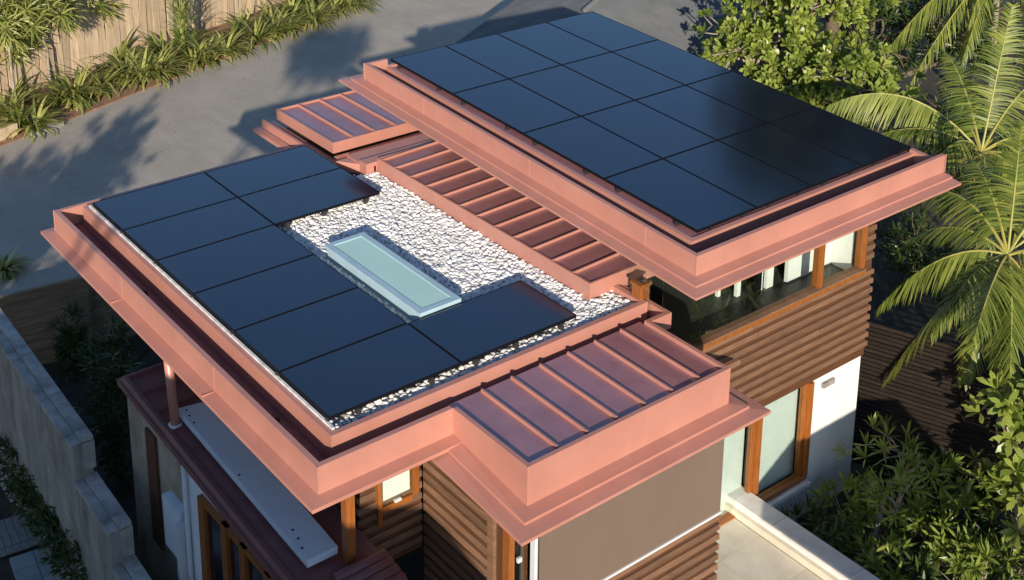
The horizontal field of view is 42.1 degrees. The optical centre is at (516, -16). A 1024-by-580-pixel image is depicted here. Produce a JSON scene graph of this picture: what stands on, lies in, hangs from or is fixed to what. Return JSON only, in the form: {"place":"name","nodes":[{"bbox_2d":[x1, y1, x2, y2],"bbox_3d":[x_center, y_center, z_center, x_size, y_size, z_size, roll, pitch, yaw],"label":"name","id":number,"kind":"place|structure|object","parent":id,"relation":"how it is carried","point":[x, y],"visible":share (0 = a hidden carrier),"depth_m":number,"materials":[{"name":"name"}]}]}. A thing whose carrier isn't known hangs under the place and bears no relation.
{"place":"outdoors","nodes":[
{"label":"outdoors","id":0,"kind":"place"},
{"bbox_2d":[0,472,140,579],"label":"neighbour yard","id":1,"kind":"structure","parent":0,"point":[125,498],"depth_m":19.16,"materials":[{"name":"grey concrete"}]},
{"bbox_2d":[0,449,27,505],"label":"hedge bush","id":2,"kind":"object","parent":1,"relation":"on","point":[8,468],"visible":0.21,"depth_m":18.96,"materials":[{"name":"green plant"}]},
{"bbox_2d":[0,464,34,518],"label":"hedge bush","id":3,"kind":"object","parent":1,"relation":"on","point":[17,487],"visible":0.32,"depth_m":18.60,"materials":[{"name":"green plant"}]},
{"bbox_2d":[0,512,41,557],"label":"paving slab","id":4,"kind":"structure","parent":1,"relation":"on","point":[15,536],"depth_m":18.60,"materials":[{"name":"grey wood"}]},
{"bbox_2d":[19,488,51,540],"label":"hedge bush","id":5,"kind":"object","parent":1,"relation":"on","point":[42,509],"visible":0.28,"depth_m":18.02,"materials":[{"name":"green plant"}]},
{"bbox_2d":[9,548,66,579],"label":"paved step","id":6,"kind":"object","parent":1,"relation":"on","point":[26,566],"visible":0.29,"depth_m":18.01,"materials":[{"name":"grey concrete"}]},
{"bbox_2d":[30,501,63,555],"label":"hedge bush","id":7,"kind":"object","parent":1,"relation":"on","point":[45,523],"visible":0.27,"depth_m":17.74,"materials":[{"name":"green plant"}]},
{"bbox_2d":[37,513,69,571],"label":"hedge bush","id":8,"kind":"object","parent":1,"relation":"on","point":[49,539],"visible":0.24,"depth_m":17.51,"materials":[{"name":"green plant"}]},
{"bbox_2d":[40,528,80,579],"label":"hedge bush","id":9,"kind":"object","parent":1,"relation":"on","point":[57,571],"visible":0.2,"depth_m":17.32,"materials":[{"name":"green plant"}]},
{"bbox_2d":[56,539,87,579],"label":"hedge bush","id":10,"kind":"object","parent":1,"relation":"on","point":[69,557],"visible":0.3,"depth_m":17.00,"materials":[{"name":"green plant"}]},
{"bbox_2d":[0,0,371,146],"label":"garden bed","id":11,"kind":"object","parent":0,"point":[127,91],"depth_m":34.26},
{"bbox_2d":[0,73,46,127],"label":"strappy plant","id":12,"kind":"object","parent":11,"relation":"on","point":[2,108],"visible":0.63,"depth_m":32.25,"materials":[{"name":"green plant"}]},
{"bbox_2d":[0,21,51,83],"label":"strappy shrub","id":13,"kind":"object","parent":11,"relation":"on","point":[15,55],"visible":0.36,"depth_m":33.00,"materials":[{"name":"green plant"}]},
{"bbox_2d":[0,0,67,102],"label":"strappy shrub","id":14,"kind":"object","parent":11,"relation":"on","point":[8,31],"visible":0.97,"depth_m":32.17,"materials":[{"name":"green plant"}]},
{"bbox_2d":[0,93,67,138],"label":"strappy plant","id":15,"kind":"object","parent":11,"relation":"on","point":[18,110],"visible":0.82,"depth_m":31.35,"materials":[{"name":"green plant"}]},
{"bbox_2d":[4,93,70,142],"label":"strappy plant","id":16,"kind":"object","parent":11,"relation":"on","point":[38,115],"visible":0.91,"depth_m":31.36,"materials":[{"name":"green plant"}]},
{"bbox_2d":[0,0,88,91],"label":"strappy shrub","id":17,"kind":"object","parent":11,"relation":"on","point":[64,17],"visible":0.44,"depth_m":33.19,"materials":[{"name":"green plant"}]},
{"bbox_2d":[24,63,98,114],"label":"strappy plant","id":18,"kind":"object","parent":11,"relation":"on","point":[49,102],"visible":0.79,"depth_m":32.85,"materials":[{"name":"green plant"}]},
{"bbox_2d":[26,60,113,111],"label":"strappy plant","id":19,"kind":"object","parent":11,"relation":"on","point":[70,92],"visible":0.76,"depth_m":33.12,"materials":[{"name":"green plant"}]},
{"bbox_2d":[39,63,119,114],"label":"strappy plant","id":20,"kind":"object","parent":11,"relation":"on","point":[67,83],"visible":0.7,"depth_m":33.25,"materials":[{"name":"green plant"}]},
{"bbox_2d":[73,0,127,68],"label":"strappy shrub","id":21,"kind":"object","parent":11,"relation":"on","point":[99,4],"visible":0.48,"depth_m":35.08,"materials":[{"name":"green plant"}]},
{"bbox_2d":[69,59,133,102],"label":"strappy plant","id":22,"kind":"object","parent":11,"relation":"on","point":[105,78],"visible":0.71,"depth_m":33.87,"materials":[{"name":"green plant"}]},
{"bbox_2d":[77,27,157,73],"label":"strappy plant","id":23,"kind":"object","parent":11,"relation":"on","point":[121,52],"visible":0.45,"depth_m":35.79,"materials":[{"name":"green plant"}]},
{"bbox_2d":[97,42,184,94],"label":"strappy plant","id":24,"kind":"object","parent":11,"relation":"on","point":[143,65],"visible":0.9,"depth_m":34.56,"materials":[{"name":"green plant"}]},
{"bbox_2d":[0,0,286,103],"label":"paling fence","id":25,"kind":"object","parent":11,"relation":"on","point":[90,41],"visible":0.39,"depth_m":35.52,"materials":[{"name":"beige wood"}]},
{"bbox_2d":[123,44,191,89],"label":"strappy plant","id":26,"kind":"object","parent":11,"relation":"on","point":[159,75],"visible":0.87,"depth_m":34.71,"materials":[{"name":"green plant"}]},
{"bbox_2d":[157,0,201,46],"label":"bamboo clump","id":27,"kind":"object","parent":11,"relation":"on","point":[181,21],"visible":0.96,"depth_m":36.31,"materials":[{"name":"green plant"}]},
{"bbox_2d":[161,34,223,72],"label":"strappy plant","id":28,"kind":"object","parent":11,"relation":"on","point":[184,52],"visible":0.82,"depth_m":35.78,"materials":[{"name":"green plant"}]},
{"bbox_2d":[171,27,248,69],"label":"strappy plant","id":29,"kind":"object","parent":11,"relation":"on","point":[197,44],"visible":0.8,"depth_m":36.08,"materials":[{"name":"green plant"}]},
{"bbox_2d":[187,16,263,64],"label":"strappy plant","id":30,"kind":"object","parent":11,"relation":"on","point":[227,38],"visible":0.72,"depth_m":36.73,"materials":[{"name":"green plant"}]},
{"bbox_2d":[210,0,263,39],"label":"strappy plant","id":31,"kind":"object","parent":11,"relation":"on","point":[244,17],"visible":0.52,"depth_m":38.59,"materials":[{"name":"green plant"}]},
{"bbox_2d":[221,9,296,54],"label":"strappy plant","id":32,"kind":"object","parent":11,"relation":"on","point":[257,35],"visible":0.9,"depth_m":37.70,"materials":[{"name":"green plant"}]},
{"bbox_2d":[290,0,346,32],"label":"strappy plant","id":33,"kind":"object","parent":11,"relation":"on","point":[316,11],"visible":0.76,"depth_m":39.51,"materials":[{"name":"green plant"}]},
{"bbox_2d":[0,335,423,579],"bbox_3d":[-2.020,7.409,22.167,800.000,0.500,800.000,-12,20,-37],"label":"ground","id":34,"kind":"structure","parent":0,"point":[411,564],"depth_m":22.44,"materials":[{"name":"soil"}]},
{"bbox_2d":[0,275,95,364],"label":"boarded fence","id":35,"kind":"object","parent":34,"relation":"on","point":[30,313],"visible":0.71,"depth_m":23.32,"materials":[{"name":"brown wood"}]},
{"bbox_2d":[45,301,95,382],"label":"side shrub","id":36,"kind":"object","parent":34,"relation":"on","point":[70,337],"visible":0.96,"depth_m":22.81,"materials":[{"name":"green plant"}]},
{"bbox_2d":[0,308,151,579],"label":"boundary wall","id":37,"kind":"structure","parent":34,"relation":"on","point":[44,429],"depth_m":17.20,"materials":[{"name":"grey concrete"}]},
{"bbox_2d":[72,343,145,465],"bbox_3d":[-6.125,6.527,20.396,1.129,2.302,1.195,12,19,34],"label":"side shrub","id":38,"kind":"object","parent":34,"relation":"on","point":[115,375],"visible":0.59,"depth_m":20.13,"materials":[{"name":"green plant"}]},
{"bbox_2d":[70,314,147,404],"bbox_3d":[-6.753,6.309,22.213,1.162,1.707,1.150,-12,20,-37],"label":"side shrub","id":39,"kind":"object","parent":34,"relation":"on","point":[116,342],"visible":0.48,"depth_m":22.12,"materials":[{"name":"green plant"}]},
{"bbox_2d":[86,395,133,490],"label":"side shrub","id":40,"kind":"object","parent":34,"relation":"on","point":[112,435],"visible":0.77,"depth_m":19.59,"materials":[{"name":"green plant"}]},
{"bbox_2d":[91,286,137,340],"bbox_3d":[-6.281,5.657,24.736,3.200,1.363,0.120,-9,19,-31],"label":"boarded fence","id":41,"kind":"object","parent":34,"relation":"on","point":[103,309],"visible":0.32,"depth_m":24.00,"materials":[{"name":"brown wood"}]},
{"bbox_2d":[714,510,821,579],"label":"terrace","id":42,"kind":"structure","parent":34,"relation":"on","point":[743,551],"depth_m":16.63,"materials":[{"name":"beige tile"}]},
{"bbox_2d":[0,0,512,294],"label":"driveway","id":43,"kind":"structure","parent":0,"point":[305,79],"depth_m":32.08,"materials":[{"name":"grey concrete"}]},
{"bbox_2d":[0,242,41,282],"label":"strappy plant","id":44,"kind":"object","parent":43,"relation":"on","point":[7,268],"visible":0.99,"depth_m":24.81,"materials":[{"name":"green plant"}]},
{"bbox_2d":[40,58,960,579],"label":"house","id":45,"kind":"structure","parent":0,"point":[674,404],"depth_m":15.29,"materials":[{"name":"pink metal"}]},
{"bbox_2d":[145,427,164,549],"bbox_3d":[-4.449,6.198,16.360,0.039,1.600,0.270,-12,20,-37],"label":"narrow window","id":46,"kind":"structure","parent":45,"relation":"in","point":[151,440],"depth_m":16.31,"materials":[{"name":"brown wood"}]},
{"bbox_2d":[92,172,236,234],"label":"solar panel","id":47,"kind":"object","parent":45,"relation":"attached to","point":[121,212],"visible":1,"depth_m":17.94,"materials":[{"name":"blue glass"}]},
{"bbox_2d":[123,197,273,265],"bbox_3d":[-4.116,3.174,17.202,1.637,0.086,1.018,-12,20,-37],"label":"solar panel","id":48,"kind":"object","parent":45,"relation":"attached to","point":[156,240],"visible":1,"depth_m":17.16,"materials":[{"name":"blue glass"}]},
{"bbox_2d":[197,493,272,579],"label":"glazed doors","id":49,"kind":"structure","parent":45,"relation":"in","point":[224,556],"depth_m":14.67,"materials":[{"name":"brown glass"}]},
{"bbox_2d":[157,225,313,298],"bbox_3d":[-3.476,3.404,16.428,1.637,0.086,1.018,-12,20,-37],"label":"solar panel","id":50,"kind":"object","parent":45,"relation":"attached to","point":[192,272],"visible":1,"depth_m":16.39,"materials":[{"name":"blue glass"}]},
{"bbox_2d":[178,402,337,567],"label":"metal slab","id":51,"kind":"structure","parent":45,"relation":"on","point":[297,527],"depth_m":14.40,"materials":[{"name":"grey metal"}]},
{"bbox_2d":[205,145,340,196],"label":"solar panel","id":52,"kind":"object","parent":45,"relation":"on","point":[267,171],"visible":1,"depth_m":18.92,"materials":[{"name":"blue glass"}]},
{"bbox_2d":[194,254,357,335],"bbox_3d":[-2.836,3.634,15.653,1.637,0.086,1.018,-12,20,-37],"label":"solar panel","id":53,"kind":"object","parent":45,"relation":"on","point":[234,305],"visible":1,"depth_m":15.61,"materials":[{"name":"blue glass"}]},
{"bbox_2d":[234,287,406,376],"bbox_3d":[-2.196,3.863,14.878,1.637,0.086,1.018,-12,20,-37],"label":"solar panel","id":54,"kind":"object","parent":45,"relation":"attached to","point":[289,339],"visible":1,"depth_m":14.83,"materials":[{"name":"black glass"}]},
{"bbox_2d":[324,232,460,320],"bbox_3d":[-1.532,3.537,16.085,0.580,0.189,2.120,-12,20,-37],"label":"skylight","id":55,"kind":"object","parent":45,"relation":"on","point":[403,286],"visible":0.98,"depth_m":15.96,"materials":[{"name":"blue glass"}]},
{"bbox_2d":[375,466,418,527],"bbox_3d":[-1.287,5.168,14.176,0.520,1.150,0.140,-12,20,-37],"label":"bay side window","id":56,"kind":"structure","parent":45,"relation":"in","point":[400,483],"depth_m":14.19,"materials":[{"name":"brown glass"}]},
{"bbox_2d":[391,46,507,95],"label":"solar panel","id":57,"kind":"object","parent":45,"relation":"on","point":[447,70],"visible":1,"depth_m":20.02,"materials":[{"name":"blue glass"}]},
{"bbox_2d":[277,172,633,428],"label":"pebbles","id":58,"kind":"object","parent":45,"relation":"on","point":[547,284],"visible":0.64,"depth_m":16.82,"materials":[{"name":"white gravel"}]},
{"bbox_2d":[238,168,379,227],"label":"solar panel","id":59,"kind":"object","parent":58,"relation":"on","point":[287,203],"visible":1,"depth_m":18.12,"materials":[{"name":"blue glass"}]},
{"bbox_2d":[279,323,460,421],"bbox_3d":[-1.543,4.098,14.088,1.637,0.086,1.058,-12,20,-37],"label":"solar panel","id":60,"kind":"object","parent":58,"relation":"on","point":[356,376],"visible":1,"depth_m":14.04,"materials":[{"name":"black glass"}]},
{"bbox_2d":[408,280,575,365],"bbox_3d":[-0.258,3.827,15.070,1.617,0.086,1.058,-12,20,-37],"label":"solar panel","id":61,"kind":"object","parent":58,"relation":"on","point":[473,330],"visible":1,"depth_m":15.02,"materials":[{"name":"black glass"}]},
{"bbox_2d":[446,34,560,78],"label":"solar panel","id":62,"kind":"object","parent":45,"relation":"on","point":[503,56],"visible":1,"depth_m":20.65,"materials":[{"name":"blue glass"}]},
{"bbox_2d":[502,529,521,579],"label":"bay window","id":63,"kind":"structure","parent":45,"relation":"in","point":[511,550],"depth_m":13.33,"materials":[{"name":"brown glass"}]},
{"bbox_2d":[453,79,579,134],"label":"solar panel","id":64,"kind":"object","parent":45,"relation":"on","point":[515,106],"visible":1,"depth_m":18.81,"materials":[{"name":"blue glass"}]},
{"bbox_2d":[498,22,610,64],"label":"solar panel","id":65,"kind":"object","parent":45,"relation":"on","point":[554,43],"visible":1,"depth_m":21.26,"materials":[{"name":"blue glass"}]},
{"bbox_2d":[510,65,633,116],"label":"solar panel","id":66,"kind":"object","parent":45,"relation":"on","point":[579,94],"visible":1,"depth_m":19.44,"materials":[{"name":"blue glass"}]},
{"bbox_2d":[524,116,661,179],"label":"solar panel","id":67,"kind":"object","parent":45,"relation":"on","point":[588,147],"visible":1,"depth_m":17.60,"materials":[{"name":"blue glass"}]},
{"bbox_2d":[547,11,657,51],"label":"solar panel","id":68,"kind":"object","parent":45,"relation":"on","point":[604,32],"visible":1,"depth_m":21.88,"materials":[{"name":"blue glass"}]},
{"bbox_2d":[563,52,683,99],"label":"solar panel","id":69,"kind":"object","parent":45,"relation":"on","point":[625,76],"visible":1,"depth_m":20.06,"materials":[{"name":"blue glass"}]},
{"bbox_2d":[582,100,716,158],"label":"solar panel","id":70,"kind":"object","parent":45,"relation":"on","point":[651,130],"visible":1,"depth_m":18.23,"materials":[{"name":"blue glass"}]},
{"bbox_2d":[613,40,731,84],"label":"solar panel","id":71,"kind":"object","parent":45,"relation":"on","point":[677,64],"visible":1,"depth_m":20.68,"materials":[{"name":"blue glass"}]},
{"bbox_2d":[605,159,755,232],"bbox_3d":[1.996,2.618,16.431,1.068,0.086,1.656,-12,23,-37],"label":"solar panel","id":72,"kind":"object","parent":45,"relation":"on","point":[679,196],"visible":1,"depth_m":16.38,"materials":[{"name":"blue glass"}]},
{"bbox_2d":[635,85,767,139],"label":"solar panel","id":73,"kind":"object","parent":45,"relation":"on","point":[712,117],"visible":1,"depth_m":18.85,"materials":[{"name":"blue glass"}]},
{"bbox_2d":[664,140,811,208],"bbox_3d":[2.823,2.444,17.062,1.018,0.086,1.656,-12,23,-37],"label":"solar panel","id":74,"kind":"object","parent":45,"relation":"on","point":[756,183],"visible":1,"depth_m":17.01,"materials":[{"name":"blue glass"}]},
{"bbox_2d":[686,71,815,122],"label":"solar panel","id":75,"kind":"object","parent":45,"relation":"on","point":[761,101],"visible":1,"depth_m":19.47,"materials":[{"name":"black glass"}]},
{"bbox_2d":[717,381,814,526],"bbox_3d":[2.734,6.314,17.194,3.060,1.570,0.290,-12,20,-37],"label":"garden window","id":76,"kind":"structure","parent":45,"relation":"in","point":[770,440],"depth_m":17.87,"materials":[{"name":"wood"}]},
{"bbox_2d":[687,225,868,350],"bbox_3d":[3.164,3.539,16.703,3.860,1.375,0.185,-12,20,-37],"label":"upper window","id":77,"kind":"structure","parent":45,"relation":"in","point":[819,286],"depth_m":17.25,"materials":[{"name":"brown wood"}]},
{"bbox_2d":[718,123,862,187],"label":"solar panel","id":78,"kind":"object","parent":45,"relation":"on","point":[799,158],"visible":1,"depth_m":17.63,"materials":[{"name":"black glass"}]},
{"bbox_2d":[770,107,910,167],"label":"solar panel","id":79,"kind":"object","parent":45,"relation":"on","point":[852,141],"visible":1,"depth_m":18.25,"materials":[{"name":"black glass"}]},
{"bbox_2d":[454,0,764,67],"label":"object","id":80,"kind":"structure","parent":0,"point":[669,21],"depth_m":30.30,"materials":[{"name":"grey concrete"}]},
{"bbox_2d":[730,0,1023,579],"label":"garden ground","id":81,"kind":"structure","parent":0,"point":[912,317],"depth_m":24.58,"materials":[{"name":"soil"}]},
{"bbox_2d":[724,486,879,579],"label":"terrace wall","id":82,"kind":"structure","parent":81,"relation":"on","point":[806,549],"depth_m":16.76,"materials":[{"name":"concrete"}]},
{"bbox_2d":[691,0,926,132],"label":"frangipani tree","id":83,"kind":"object","parent":81,"relation":"on","point":[809,72],"visible":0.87,"depth_m":26.44,"materials":[{"name":"green plant"}]},
{"bbox_2d":[780,490,864,554],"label":"garden shrub","id":84,"kind":"object","parent":81,"relation":"on","point":[844,533],"visible":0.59,"depth_m":17.51,"materials":[{"name":"green plant"}]},
{"bbox_2d":[805,465,887,541],"bbox_3d":[4.535,7.068,18.041,1.384,0.970,1.032,-12,20,-37],"label":"garden shrub","id":85,"kind":"object","parent":81,"relation":"on","point":[862,505],"visible":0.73,"depth_m":17.85,"materials":[{"name":"green plant"}]},
{"bbox_2d":[840,526,934,579],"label":"garden shrub","id":86,"kind":"object","parent":81,"relation":"on","point":[870,552],"visible":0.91,"depth_m":17.04,"materials":[{"name":"green plant"}]},
{"bbox_2d":[831,412,964,547],"bbox_3d":[4.968,6.759,17.816,1.700,1.724,1.563,-12,20,-37],"label":"frangipani bush","id":87,"kind":"object","parent":81,"relation":"on","point":[903,476],"visible":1,"depth_m":17.54,"materials":[{"name":"green plant"}]},
{"bbox_2d":[861,448,934,499],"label":"garden shrub","id":88,"kind":"object","parent":81,"relation":"on","point":[872,462],"visible":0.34,"depth_m":18.86,"materials":[{"name":"green plant"}]},
{"bbox_2d":[812,0,1023,93],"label":"palm tree","id":89,"kind":"object","parent":81,"relation":"on","point":[910,13],"visible":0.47,"depth_m":31.94,"materials":[{"name":"green plant"}]},
{"bbox_2d":[873,203,964,301],"bbox_3d":[7.337,4.837,24.445,1.726,1.882,1.532,3,16,8],"label":"dark bush","id":90,"kind":"object","parent":81,"relation":"on","point":[899,260],"visible":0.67,"depth_m":24.30,"materials":[{"name":"green plant"}]},
{"bbox_2d":[878,489,965,551],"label":"garden shrub","id":91,"kind":"object","parent":81,"relation":"on","point":[917,524],"visible":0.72,"depth_m":17.71,"materials":[{"name":"green plant"}]},
{"bbox_2d":[878,531,967,579],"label":"garden shrub","id":92,"kind":"object","parent":81,"relation":"on","point":[921,569],"visible":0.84,"depth_m":16.96,"materials":[{"name":"green plant"}]},
{"bbox_2d":[824,2,1023,337],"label":"palm tree","id":93,"kind":"object","parent":81,"relation":"on","point":[938,133],"visible":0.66,"depth_m":22.16,"materials":[{"name":"green plant"}]},
{"bbox_2d":[886,444,984,517],"bbox_3d":[5.764,6.938,18.365,1.205,1.068,1.117,-12,20,-37],"label":"garden shrub","id":94,"kind":"object","parent":81,"relation":"on","point":[931,467],"visible":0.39,"depth_m":18.34,"materials":[{"name":"green plant"}]},
{"bbox_2d":[851,321,1023,513],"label":"slatted fence","id":95,"kind":"object","parent":81,"relation":"on","point":[958,411],"visible":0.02,"depth_m":18.56,"materials":[{"name":"brown wood"}]},
{"bbox_2d":[891,83,998,155],"bbox_3d":[9.559,3.141,29.797,2.309,2.106,2.373,1,16,1],"label":"dark bush","id":96,"kind":"object","parent":81,"relation":"on","point":[947,111],"visible":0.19,"depth_m":29.59,"materials":[{"name":"green plant"}]},
{"bbox_2d":[875,120,1023,456],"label":"palm tree","id":97,"kind":"object","parent":81,"relation":"on","point":[997,293],"visible":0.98,"depth_m":18.22,"materials":[{"name":"green plant"}]},
{"bbox_2d":[887,0,1023,117],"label":"palm tree","id":98,"kind":"object","parent":81,"relation":"on","point":[915,21],"visible":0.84,"depth_m":30.84,"materials":[{"name":"green plant"}]},
{"bbox_2d":[917,475,1000,549],"bbox_3d":[5.921,7.079,17.851,1.081,1.089,1.254,-12,20,-37],"label":"garden shrub","id":99,"kind":"object","parent":81,"relation":"on","point":[968,500],"visible":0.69,"depth_m":17.74,"materials":[{"name":"green plant"}]},
{"bbox_2d":[908,514,1017,579],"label":"garden shrub","id":100,"kind":"object","parent":81,"relation":"on","point":[963,533],"visible":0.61,"depth_m":17.14,"materials":[{"name":"green plant"}]},
{"bbox_2d":[943,531,1023,579],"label":"garden shrub","id":101,"kind":"object","parent":81,"relation":"on","point":[977,570],"visible":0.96,"depth_m":16.76,"materials":[{"name":"green plant"}]},
{"bbox_2d":[950,446,1023,522],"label":"garden shrub","id":102,"kind":"object","parent":81,"relation":"on","point":[978,474],"visible":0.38,"depth_m":18.16,"materials":[{"name":"green plant"}]},
{"bbox_2d":[957,23,1023,111],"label":"dark bush","id":103,"kind":"object","parent":81,"relation":"on","point":[986,63],"visible":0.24,"depth_m":32.41,"materials":[{"name":"green plant"}]},
{"bbox_2d":[962,366,1023,573],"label":"leaf tree","id":104,"kind":"object","parent":81,"relation":"on","point":[1008,407],"visible":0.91,"depth_m":16.72,"materials":[{"name":"green plant"}]},
{"bbox_2d":[964,528,1023,579],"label":"garden shrub","id":105,"kind":"object","parent":81,"relation":"on","point":[1004,552],"visible":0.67,"depth_m":16.88,"materials":[{"name":"green plant"}]},
{"bbox_2d":[969,490,1023,553],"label":"garden shrub","id":106,"kind":"object","parent":81,"relation":"on","point":[984,525],"visible":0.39,"depth_m":17.72,"materials":[{"name":"green plant"}]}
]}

